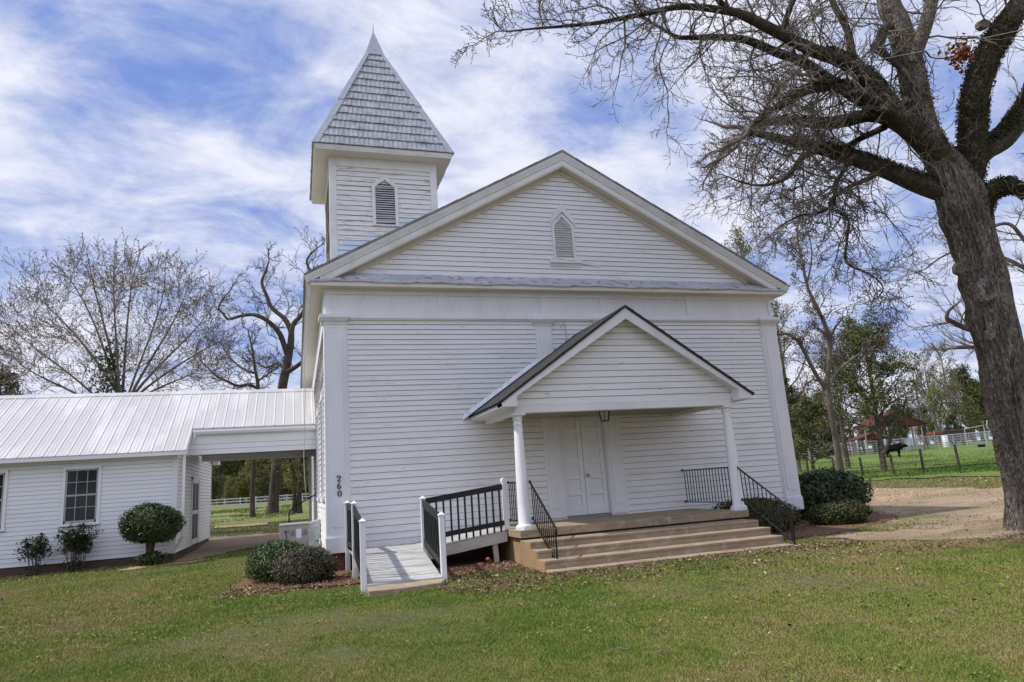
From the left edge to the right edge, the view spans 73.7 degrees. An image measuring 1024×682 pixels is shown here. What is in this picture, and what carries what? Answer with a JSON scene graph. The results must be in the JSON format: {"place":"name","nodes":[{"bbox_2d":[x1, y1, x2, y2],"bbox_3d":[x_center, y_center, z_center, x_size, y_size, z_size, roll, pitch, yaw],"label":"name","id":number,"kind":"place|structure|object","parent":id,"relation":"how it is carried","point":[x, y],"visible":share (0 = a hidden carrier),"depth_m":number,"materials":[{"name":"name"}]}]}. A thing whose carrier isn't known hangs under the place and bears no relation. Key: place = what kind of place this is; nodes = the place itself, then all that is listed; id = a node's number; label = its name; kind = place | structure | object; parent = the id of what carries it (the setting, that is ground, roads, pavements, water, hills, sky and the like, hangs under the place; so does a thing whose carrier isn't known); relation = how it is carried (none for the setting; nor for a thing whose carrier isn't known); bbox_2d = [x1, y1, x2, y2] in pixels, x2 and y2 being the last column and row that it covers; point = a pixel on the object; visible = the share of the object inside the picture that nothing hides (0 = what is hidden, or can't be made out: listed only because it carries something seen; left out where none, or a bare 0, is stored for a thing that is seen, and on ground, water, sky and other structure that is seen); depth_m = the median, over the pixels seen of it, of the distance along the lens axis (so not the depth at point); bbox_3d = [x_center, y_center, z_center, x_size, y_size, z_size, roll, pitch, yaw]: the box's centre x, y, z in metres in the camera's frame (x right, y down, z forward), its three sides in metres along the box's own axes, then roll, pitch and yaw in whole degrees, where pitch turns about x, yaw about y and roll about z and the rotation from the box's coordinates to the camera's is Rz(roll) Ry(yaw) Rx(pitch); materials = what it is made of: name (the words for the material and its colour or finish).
{"place":"outdoors","nodes":[
{"label":"outdoors","id":0,"kind":"place"},
{"bbox_2d":[119,556,221,570],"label":"dirt track","id":1,"kind":"structure","parent":0,"point":[135,567],"depth_m":18.80,"materials":[{"name":"brown soil"}]},
{"bbox_2d":[212,522,269,527],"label":"dirt track","id":2,"kind":"structure","parent":0,"point":[255,524],"depth_m":36.48,"materials":[{"name":"beige soil"}]},
{"bbox_2d":[211,498,308,525],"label":"back field","id":3,"kind":"structure","parent":0,"point":[303,515],"depth_m":49.95,"materials":[{"name":"green plant"}]},
{"bbox_2d":[0,365,24,395],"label":"pine tree","id":4,"kind":"object","parent":3,"relation":"on","point":[7,390],"visible":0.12,"depth_m":43.75,"materials":[{"name":"green plant"}]},
{"bbox_2d":[215,473,232,501],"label":"dark far tree","id":5,"kind":"object","parent":3,"relation":"on","point":[223,480],"visible":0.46,"depth_m":102.98,"materials":[{"name":"green plant"}]},
{"bbox_2d":[211,460,241,504],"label":"dark far tree","id":6,"kind":"object","parent":3,"relation":"on","point":[228,466],"visible":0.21,"depth_m":105.40,"materials":[{"name":"green plant"}]},
{"bbox_2d":[220,475,239,503],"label":"tree","id":7,"kind":"object","parent":3,"relation":"on","point":[229,484],"visible":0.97,"depth_m":99.61,"materials":[{"name":"green plant"}]},
{"bbox_2d":[212,459,267,502],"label":"tree","id":8,"kind":"object","parent":3,"relation":"on","point":[260,464],"visible":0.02,"depth_m":111.91,"materials":[{"name":"green plant"}]},
{"bbox_2d":[234,477,248,503],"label":"tree","id":9,"kind":"object","parent":3,"relation":"on","point":[241,489],"visible":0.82,"depth_m":102.35,"materials":[{"name":"green plant"}]},
{"bbox_2d":[238,459,261,499],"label":"tree","id":10,"kind":"object","parent":3,"relation":"on","point":[246,472],"visible":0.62,"depth_m":102.03,"materials":[{"name":"green plant"}]},
{"bbox_2d":[255,467,269,501],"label":"dark far tree","id":11,"kind":"object","parent":3,"relation":"on","point":[263,479],"visible":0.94,"depth_m":100.48,"materials":[{"name":"green plant"}]},
{"bbox_2d":[262,458,290,496],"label":"tree","id":12,"kind":"object","parent":3,"relation":"on","point":[283,487],"visible":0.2,"depth_m":102.25,"materials":[{"name":"green plant"}]},
{"bbox_2d":[281,470,297,499],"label":"tree","id":13,"kind":"object","parent":3,"relation":"on","point":[288,491],"visible":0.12,"depth_m":103.02,"materials":[{"name":"green plant"}]},
{"bbox_2d":[273,456,308,513],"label":"twin stem tree","id":14,"kind":"object","parent":3,"relation":"on","point":[293,483],"visible":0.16,"depth_m":46.66,"materials":[{"name":"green plant"}]},
{"bbox_2d":[281,457,308,498],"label":"tree","id":15,"kind":"object","parent":3,"relation":"on","point":[286,476],"visible":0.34,"depth_m":100.45,"materials":[{"name":"green plant"}]},
{"bbox_2d":[0,439,1023,681],"bbox_3d":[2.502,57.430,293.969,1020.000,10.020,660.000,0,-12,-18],"label":"lawn ground","id":16,"kind":"structure","parent":0,"point":[816,579],"depth_m":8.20,"materials":[{"name":"green plant"}]},
{"bbox_2d":[0,561,172,578],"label":"mulch bed","id":17,"kind":"object","parent":16,"relation":"on","point":[78,571],"visible":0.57,"depth_m":18.76,"materials":[{"name":"brown wood"}]},
{"bbox_2d":[13,532,52,575],"bbox_3d":[-12.795,5.738,18.278,0.909,1.168,0.693,7,-16,-41],"label":"nandina shrub","id":18,"kind":"object","parent":17,"relation":"on","point":[40,546],"visible":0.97,"depth_m":18.29,"materials":[{"name":"green plant"}]},
{"bbox_2d":[48,522,103,572],"bbox_3d":[-11.905,5.637,18.657,1.284,1.384,1.018,0,-12,-18],"label":"nandina shrub","id":19,"kind":"object","parent":17,"relation":"on","point":[77,542],"visible":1,"depth_m":18.60,"materials":[{"name":"green plant"}]},
{"bbox_2d":[0,230,264,394],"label":"maple tree","id":20,"kind":"object","parent":16,"relation":"on","point":[114,383],"visible":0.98,"depth_m":32.27,"materials":[{"name":"grey plant"}]},
{"bbox_2d":[118,501,186,565],"bbox_3d":[-10.014,5.383,19.022,1.711,1.829,1.525,0,-12,-18],"label":"topiary shrub","id":21,"kind":"object","parent":16,"relation":"on","point":[149,525],"visible":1,"depth_m":18.70,"materials":[{"name":"green plant"}]},
{"bbox_2d":[0,388,316,576],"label":"annex building","id":22,"kind":"structure","parent":16,"relation":"on","point":[103,461],"depth_m":20.35,"materials":[{"name":"white wood"}]},
{"bbox_2d":[0,470,8,531],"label":"window","id":23,"kind":"structure","parent":22,"relation":"in","point":[4,474],"depth_m":18.90,"materials":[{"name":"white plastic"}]},
{"bbox_2d":[58,465,101,526],"bbox_3d":[-12.252,4.392,19.432,1.030,1.660,0.075,0,-12,-18],"label":"window","id":24,"kind":"structure","parent":22,"relation":"in","point":[81,485],"depth_m":19.44,"materials":[{"name":"white wood"}]},
{"bbox_2d":[190,477,199,545],"bbox_3d":[-10.992,5.892,23.699,0.050,2.240,1.760,0,-12,-18],"label":"screen door","id":25,"kind":"structure","parent":22,"relation":"in","point":[195,490],"depth_m":23.55,"materials":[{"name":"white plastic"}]},
{"bbox_2d":[172,533,279,562],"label":"concrete walk","id":26,"kind":"structure","parent":16,"relation":"on","point":[215,545],"depth_m":25.28,"materials":[{"name":"grey concrete"}]},
{"bbox_2d":[185,317,292,517],"bbox_3d":[-17.292,4.866,44.515,5.960,13.186,6.486,-2,-12,-9],"label":"oak","id":27,"kind":"object","parent":16,"relation":"on","point":[253,461],"visible":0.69,"depth_m":44.86,"materials":[{"name":"brown plant"}]},
{"bbox_2d":[211,493,308,506],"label":"board fence","id":28,"kind":"object","parent":16,"relation":"on","point":[240,501],"visible":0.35,"depth_m":89.55,"materials":[{"name":"white wood"}]},
{"bbox_2d":[196,226,324,513],"bbox_3d":[-16.506,1.971,48.823,9.615,21.496,8.392,-3,-12,-5],"label":"gnarled oak","id":29,"kind":"object","parent":16,"relation":"on","point":[288,347],"visible":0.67,"depth_m":49.77,"materials":[{"name":"brown plant"}]},
{"bbox_2d":[232,568,360,589],"bbox_3d":[-4.558,4.922,14.581,2.400,0.047,5.640,0,-12,-18],"label":"mulch bed","id":30,"kind":"object","parent":16,"relation":"on","point":[270,583],"visible":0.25,"depth_m":12.85,"materials":[{"name":"brown wood"}]},
{"bbox_2d":[244,539,305,581],"bbox_3d":[-4.617,4.347,13.494,1.241,0.855,1.231,0,-12,-18],"label":"boxwood shrub","id":31,"kind":"object","parent":30,"relation":"on","point":[260,560],"visible":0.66,"depth_m":13.18,"materials":[{"name":"green plant"}]},
{"bbox_2d":[267,545,340,584],"bbox_3d":[-3.944,4.260,12.990,1.352,0.745,1.086,0,-12,-18],"label":"clipped shrub","id":32,"kind":"object","parent":30,"relation":"on","point":[306,564],"visible":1,"depth_m":12.70,"materials":[{"name":"green plant"}]},
{"bbox_2d":[279,519,319,546],"bbox_3d":[-5.871,5.406,18.896,1.070,0.861,1.220,0,-12,-18],"label":"heating unit","id":33,"kind":"object","parent":16,"relation":"on","point":[307,533],"visible":0.79,"depth_m":18.46,"materials":[{"name":"beige paint"}]},
{"bbox_2d":[367,578,446,596],"bbox_3d":[-1.675,4.118,11.175,1.354,0.268,0.620,0,-12,-18],"label":"ramp apron","id":34,"kind":"object","parent":16,"relation":"on","point":[397,588],"visible":0.46,"depth_m":11.02,"materials":[{"name":"beige concrete"}]},
{"bbox_2d":[344,477,509,591],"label":"wheelchair ramp","id":35,"kind":"structure","parent":16,"relation":"on","point":[386,565],"depth_m":13.18,"materials":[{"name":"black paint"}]},
{"bbox_2d":[345,556,519,577],"bbox_3d":[-1.581,4.496,13.447,3.240,0.030,3.480,0,-12,-18],"label":"mulch bed","id":36,"kind":"object","parent":16,"relation":"on","point":[452,563],"visible":0.35,"depth_m":13.86,"materials":[{"name":"brown wood"}]},
{"bbox_2d":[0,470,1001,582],"bbox_3d":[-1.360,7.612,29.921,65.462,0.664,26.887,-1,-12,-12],"label":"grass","id":37,"kind":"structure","parent":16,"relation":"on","point":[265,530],"depth_m":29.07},
{"bbox_2d":[0,487,1023,681],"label":"fallen leaves","id":38,"kind":"object","parent":16,"relation":"on","point":[813,546],"depth_m":11.66,"materials":[{"name":"brown plant"}]},
{"bbox_2d":[300,28,803,570],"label":"church","id":39,"kind":"structure","parent":16,"relation":"on","point":[522,326],"depth_m":16.70,"materials":[{"name":"white paint"}]},
{"bbox_2d":[288,494,315,522],"bbox_3d":[-7.131,6.061,23.276,0.922,1.630,0.044,0,-12,-18],"label":"step handrail","id":40,"kind":"object","parent":39,"relation":"attached to","point":[295,506],"visible":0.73,"depth_m":23.27,"materials":[{"name":"black metal"}]},
{"bbox_2d":[303,357,307,505],"bbox_3d":[-6.659,2.820,22.021,0.133,4.852,0.022,0,-12,-18],"label":"hanging cable","id":41,"kind":"object","parent":39,"relation":"hanging from","point":[304,436],"visible":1,"depth_m":21.93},
{"bbox_2d":[311,456,312,498],"bbox_3d":[-8.089,5.082,27.680,0.090,2.600,1.430,0,-12,-18],"label":"window","id":42,"kind":"structure","parent":39,"relation":"in","point":[311,456],"depth_m":27.05,"materials":[{"name":"white paint"}]},
{"bbox_2d":[316,407,319,499],"bbox_3d":[-5.685,3.327,20.039,0.090,2.600,1.430,0,-12,-18],"label":"window","id":43,"kind":"structure","parent":39,"relation":"in","point":[317,412],"depth_m":19.58,"materials":[{"name":"white paint"}]},
{"bbox_2d":[320,389,324,499],"bbox_3d":[-4.665,2.582,16.796,0.090,2.600,1.430,0,-12,-18],"label":"window","id":44,"kind":"structure","parent":39,"relation":"in","point":[322,497],"depth_m":16.38,"materials":[{"name":"white paint"}]},
{"bbox_2d":[507,481,517,520],"bbox_3d":[0.058,3.256,13.908,0.051,0.815,0.613,2,-13,-27],"label":"iron railing","id":45,"kind":"object","parent":39,"relation":"attached to","point":[508,482],"visible":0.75,"depth_m":13.97,"materials":[{"name":"black metal"}]},
{"bbox_2d":[559,417,587,515],"bbox_3d":[1.444,2.932,16.535,0.568,2.505,0.070,0,-12,-18],"label":"door","id":46,"kind":"structure","parent":39,"relation":"in","point":[575,491],"depth_m":16.51,"materials":[{"name":"white paint"}]},
{"bbox_2d":[579,416,609,513],"bbox_3d":[2.013,2.917,16.658,0.568,2.505,0.180,0,-12,-18],"label":"door","id":47,"kind":"structure","parent":39,"relation":"in","point":[595,478],"depth_m":16.67,"materials":[{"name":"white paint"}]},
{"bbox_2d":[598,411,609,421],"bbox_3d":[2.069,1.665,15.268,0.280,0.260,0.247,0,-12,-18],"label":"lantern","id":48,"kind":"object","parent":39,"relation":"hanging from","point":[604,416],"visible":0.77,"depth_m":15.20,"materials":[{"name":"white glass"}]},
{"bbox_2d":[681,467,731,502],"bbox_3d":[4.604,3.405,16.130,0.052,0.825,2.126,0,-12,-18],"label":"iron railing","id":49,"kind":"object","parent":39,"relation":"attached to","point":[707,484],"visible":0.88,"depth_m":16.10,"materials":[{"name":"black metal"}]},
{"bbox_2d":[737,466,797,544],"bbox_3d":[5.236,3.351,14.127,0.080,1.579,1.652,0,-12,-18],"label":"iron railing","id":50,"kind":"object","parent":39,"relation":"attached to","point":[792,539],"visible":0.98,"depth_m":14.01,"materials":[{"name":"black metal"}]},
{"bbox_2d":[495,508,794,574],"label":"concrete steps","id":51,"kind":"structure","parent":16,"relation":"on","point":[592,543],"depth_m":13.29,"materials":[{"name":"concrete"}]},
{"bbox_2d":[529,480,557,558],"bbox_3d":[0.596,3.416,12.815,0.080,1.604,1.350,0,-12,-18],"label":"iron railing","id":52,"kind":"object","parent":51,"relation":"on","point":[555,531],"visible":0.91,"depth_m":12.78,"materials":[{"name":"black metal"}]},
{"bbox_2d":[450,0,1023,530],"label":"oak tree","id":53,"kind":"object","parent":16,"relation":"on","point":[958,188],"visible":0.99,"depth_m":12.99,"materials":[{"name":"grey plant"}]},
{"bbox_2d":[805,29,1023,73],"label":"overhead wire","id":54,"kind":"object","parent":53,"relation":"attached to","point":[934,48],"visible":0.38,"depth_m":12.78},
{"bbox_2d":[771,511,897,538],"bbox_3d":[7.568,4.762,17.956,4.653,0.058,8.386,-10,-13,26],"label":"mulch bed","id":55,"kind":"object","parent":16,"relation":"on","point":[810,529],"visible":0.34,"depth_m":16.22,"materials":[{"name":"brown soil"}]},
{"bbox_2d":[711,496,800,532],"bbox_3d":[5.780,4.173,16.342,2.672,0.926,1.817,0,-12,-18],"label":"hedge shrub","id":56,"kind":"object","parent":55,"relation":"on","point":[755,515],"visible":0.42,"depth_m":15.93,"materials":[{"name":"green plant"}]},
{"bbox_2d":[798,467,873,518],"bbox_3d":[8.832,4.369,19.730,3.102,1.448,2.615,0,-12,-18],"label":"holly bush","id":57,"kind":"object","parent":55,"relation":"on","point":[817,486],"visible":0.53,"depth_m":18.88,"materials":[{"name":"green plant"}]},
{"bbox_2d":[805,498,872,524],"bbox_3d":[8.240,4.296,17.152,1.871,0.677,1.249,5,-15,-36],"label":"hedge","id":58,"kind":"object","parent":55,"relation":"on","point":[840,511],"visible":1,"depth_m":16.75,"materials":[{"name":"green plant"}]},
{"bbox_2d":[898,381,914,444],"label":"tree","id":59,"kind":"object","parent":16,"relation":"on","point":[906,401],"visible":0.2,"depth_m":137.02,"materials":[{"name":"green plant"}]},
{"bbox_2d":[805,487,1023,539],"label":"gravel drive","id":60,"kind":"structure","parent":16,"relation":"on","point":[962,503],"depth_m":17.70,"materials":[{"name":"beige gravel"}]},
{"bbox_2d":[912,404,938,443],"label":"dark far tree","id":61,"kind":"object","parent":16,"relation":"on","point":[924,413],"visible":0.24,"depth_m":129.05,"materials":[{"name":"green plant"}]},
{"bbox_2d":[909,369,941,441],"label":"tree","id":62,"kind":"object","parent":16,"relation":"on","point":[926,392],"visible":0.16,"depth_m":133.23,"materials":[{"name":"green plant"}]},
{"bbox_2d":[927,370,951,442],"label":"tree","id":63,"kind":"object","parent":16,"relation":"on","point":[939,392],"visible":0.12,"depth_m":128.15,"materials":[{"name":"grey plant"}]},
{"bbox_2d":[894,87,1023,364],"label":"bare tree","id":64,"kind":"object","parent":16,"relation":"on","point":[960,325],"visible":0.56,"depth_m":25.49,"materials":[{"name":"brown plant"}]},
{"bbox_2d":[939,362,986,440],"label":"dark far tree","id":65,"kind":"object","parent":16,"relation":"on","point":[964,373],"visible":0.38,"depth_m":121.50,"materials":[{"name":"green plant"}]},
{"bbox_2d":[956,380,985,440],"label":"lime tree","id":66,"kind":"object","parent":16,"relation":"on","point":[978,402],"visible":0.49,"depth_m":119.00,"materials":[{"name":"green plant"}]},
{"bbox_2d":[958,376,987,440],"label":"dark far tree","id":67,"kind":"object","parent":16,"relation":"on","point":[975,383],"visible":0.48,"depth_m":119.50,"materials":[{"name":"green plant"}]},
{"bbox_2d":[0,0,1023,496],"label":"sky","id":68,"kind":"structure","parent":0,"point":[191,125],"materials":[{"name":"blue"}]},
{"bbox_2d":[210,449,999,527],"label":"pasture grass","id":69,"kind":"structure","parent":0,"point":[876,473],"depth_m":48.32,"materials":[{"name":"green plant"}]},
{"bbox_2d":[798,440,1000,479],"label":"pasture","id":70,"kind":"structure","parent":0,"point":[911,452],"depth_m":67.49,"materials":[{"name":"green plant"}]},
{"bbox_2d":[721,213,800,365],"bbox_3d":[17.396,0.279,49.261,5.888,19.143,8.536,0,-12,-18],"label":"budding tree","id":71,"kind":"object","parent":70,"relation":"on","point":[740,246],"visible":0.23,"depth_m":49.47,"materials":[{"name":"grey plant"}]},
{"bbox_2d":[771,297,821,472],"bbox_3d":[22.776,3.226,57.316,6.950,15.721,7.335,0,-12,-18],"label":"budding tree","id":72,"kind":"object","parent":70,"relation":"on","point":[799,469],"visible":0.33,"depth_m":56.70,"materials":[{"name":"grey plant"}]},
{"bbox_2d":[783,376,809,460],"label":"cedar tree","id":73,"kind":"object","parent":70,"relation":"on","point":[788,390],"visible":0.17,"depth_m":47.49,"materials":[{"name":"green plant"}]},
{"bbox_2d":[788,395,842,469],"bbox_3d":[18.848,6.061,43.203,3.906,5.266,4.005,0,-12,-18],"label":"cedar tree","id":74,"kind":"object","parent":70,"relation":"on","point":[810,416],"visible":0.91,"depth_m":43.09,"materials":[{"name":"green plant"}]},
{"bbox_2d":[803,391,828,434],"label":"dark far tree","id":75,"kind":"object","parent":70,"relation":"on","point":[818,397],"visible":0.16,"depth_m":118.78,"materials":[{"name":"green plant"}]},
{"bbox_2d":[753,190,896,469],"bbox_3d":[17.134,-0.307,38.004,10.927,16.298,4.992,0,-12,-18],"label":"forked tree","id":76,"kind":"object","parent":70,"relation":"on","point":[827,361],"visible":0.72,"depth_m":37.57,"materials":[{"name":"grey plant"}]},
{"bbox_2d":[801,423,854,456],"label":"open barn","id":77,"kind":"structure","parent":70,"relation":"on","point":[828,439],"depth_m":100.69,"materials":[{"name":"metal"}]},
{"bbox_2d":[808,319,866,467],"bbox_3d":[29.109,4.620,61.978,7.161,13.896,5.372,5,-15,-36],"label":"budding tree","id":78,"kind":"object","parent":70,"relation":"on","point":[845,449],"visible":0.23,"depth_m":60.60,"materials":[{"name":"plant"}]},
{"bbox_2d":[825,404,854,450],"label":"dark far tree","id":79,"kind":"object","parent":70,"relation":"on","point":[845,423],"visible":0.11,"depth_m":124.82,"materials":[{"name":"green plant"}]},
{"bbox_2d":[838,379,858,449],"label":"tree","id":80,"kind":"object","parent":70,"relation":"on","point":[849,404],"visible":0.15,"depth_m":128.54,"materials":[{"name":"green plant"}]},
{"bbox_2d":[857,429,871,451],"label":"dark far tree","id":81,"kind":"object","parent":70,"relation":"on","point":[861,432],"visible":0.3,"depth_m":106.23,"materials":[{"name":"green plant"}]},
{"bbox_2d":[855,405,878,434],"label":"dark far tree","id":82,"kind":"object","parent":70,"relation":"on","point":[863,419],"visible":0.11,"depth_m":126.60,"materials":[{"name":"green plant"}]},
{"bbox_2d":[847,433,887,454],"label":"red shed","id":83,"kind":"structure","parent":70,"relation":"on","point":[871,436],"depth_m":87.00,"materials":[{"name":"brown wood"}]},
{"bbox_2d":[806,307,930,471],"bbox_3d":[22.243,3.013,43.047,6.825,10.679,6.686,-6,-12,11],"label":"evergreen oak","id":84,"kind":"object","parent":70,"relation":"on","point":[875,396],"visible":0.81,"depth_m":42.67,"materials":[{"name":"green plant"}]},
{"bbox_2d":[852,411,928,453],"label":"red shed","id":85,"kind":"structure","parent":70,"relation":"on","point":[916,421],"depth_m":89.98,"materials":[{"name":"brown wood"}]},
{"bbox_2d":[884,443,907,456],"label":"black cow","id":86,"kind":"object","parent":70,"relation":"on","point":[897,447],"visible":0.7,"depth_m":70.82},
{"bbox_2d":[893,427,909,441],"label":"dark far tree","id":87,"kind":"object","parent":70,"relation":"on","point":[905,434],"visible":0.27,"depth_m":110.66,"materials":[{"name":"green plant"}]},
{"bbox_2d":[805,440,998,475],"bbox_3d":[24.034,6.661,38.397,14.116,1.733,0.427,-7,-12,14],"label":"wire fence","id":88,"kind":"object","parent":70,"relation":"on","point":[892,465],"visible":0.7,"depth_m":38.95,"materials":[{"name":"brown wood"}]},
{"bbox_2d":[904,406,917,446],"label":"tree","id":89,"kind":"object","parent":70,"relation":"on","point":[914,427],"visible":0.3,"depth_m":105.70,"materials":[{"name":"green plant"}]},
{"bbox_2d":[895,356,935,426],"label":"tree","id":90,"kind":"object","parent":70,"relation":"on","point":[919,408],"visible":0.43,"depth_m":121.85,"materials":[{"name":"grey plant"}]},
{"bbox_2d":[916,426,929,441],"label":"dark far tree","id":91,"kind":"object","parent":70,"relation":"on","point":[919,432],"visible":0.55,"depth_m":109.13,"materials":[{"name":"green plant"}]},
{"bbox_2d":[907,346,950,444],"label":"tree","id":92,"kind":"object","parent":70,"relation":"on","point":[927,359],"visible":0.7,"depth_m":114.13,"materials":[{"name":"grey plant"}]},
{"bbox_2d":[926,422,939,444],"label":"dark far tree","id":93,"kind":"object","parent":70,"relation":"on","point":[930,428],"visible":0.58,"depth_m":113.35,"materials":[{"name":"green plant"}]},
{"bbox_2d":[916,380,954,442],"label":"lime tree","id":94,"kind":"object","parent":70,"relation":"on","point":[933,391],"visible":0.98,"depth_m":105.33,"materials":[{"name":"green plant"}]},
{"bbox_2d":[925,338,961,442],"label":"tree","id":95,"kind":"object","parent":70,"relation":"on","point":[943,369],"visible":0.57,"depth_m":120.19,"materials":[{"name":"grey plant"}]},
{"bbox_2d":[941,436,949,447],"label":"white barrel","id":96,"kind":"object","parent":70,"relation":"on","point":[944,444],"visible":0.61,"depth_m":85.99,"materials":[{"name":"white plastic"}]},
{"bbox_2d":[937,435,954,449],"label":"cattle panel","id":97,"kind":"object","parent":70,"relation":"on","point":[945,442],"visible":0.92,"depth_m":80.19,"materials":[{"name":"grey metal"}]},
{"bbox_2d":[926,429,972,444],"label":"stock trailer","id":98,"kind":"object","parent":70,"relation":"on","point":[956,431],"visible":0.58,"depth_m":96.62,"materials":[{"name":"white metal"}]},
{"bbox_2d":[941,414,960,429],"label":"dark far tree","id":99,"kind":"object","parent":70,"relation":"on","point":[951,422],"visible":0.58,"depth_m":105.47,"materials":[{"name":"green plant"}]},
{"bbox_2d":[939,373,966,424],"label":"tree","id":100,"kind":"object","parent":70,"relation":"on","point":[956,398],"visible":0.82,"depth_m":117.16,"materials":[{"name":"green plant"}]},
{"bbox_2d":[952,433,970,446],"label":"cattle panel","id":101,"kind":"object","parent":70,"relation":"on","point":[961,439],"visible":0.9,"depth_m":80.20,"materials":[{"name":"grey metal"}]},
{"bbox_2d":[955,393,986,441],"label":"lime tree","id":102,"kind":"object","parent":70,"relation":"on","point":[970,415],"visible":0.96,"depth_m":113.16,"materials":[{"name":"green plant"}]},
{"bbox_2d":[975,420,989,440],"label":"dark far tree","id":103,"kind":"object","parent":70,"relation":"on","point":[979,423],"visible":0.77,"depth_m":104.56,"materials":[{"name":"green plant"}]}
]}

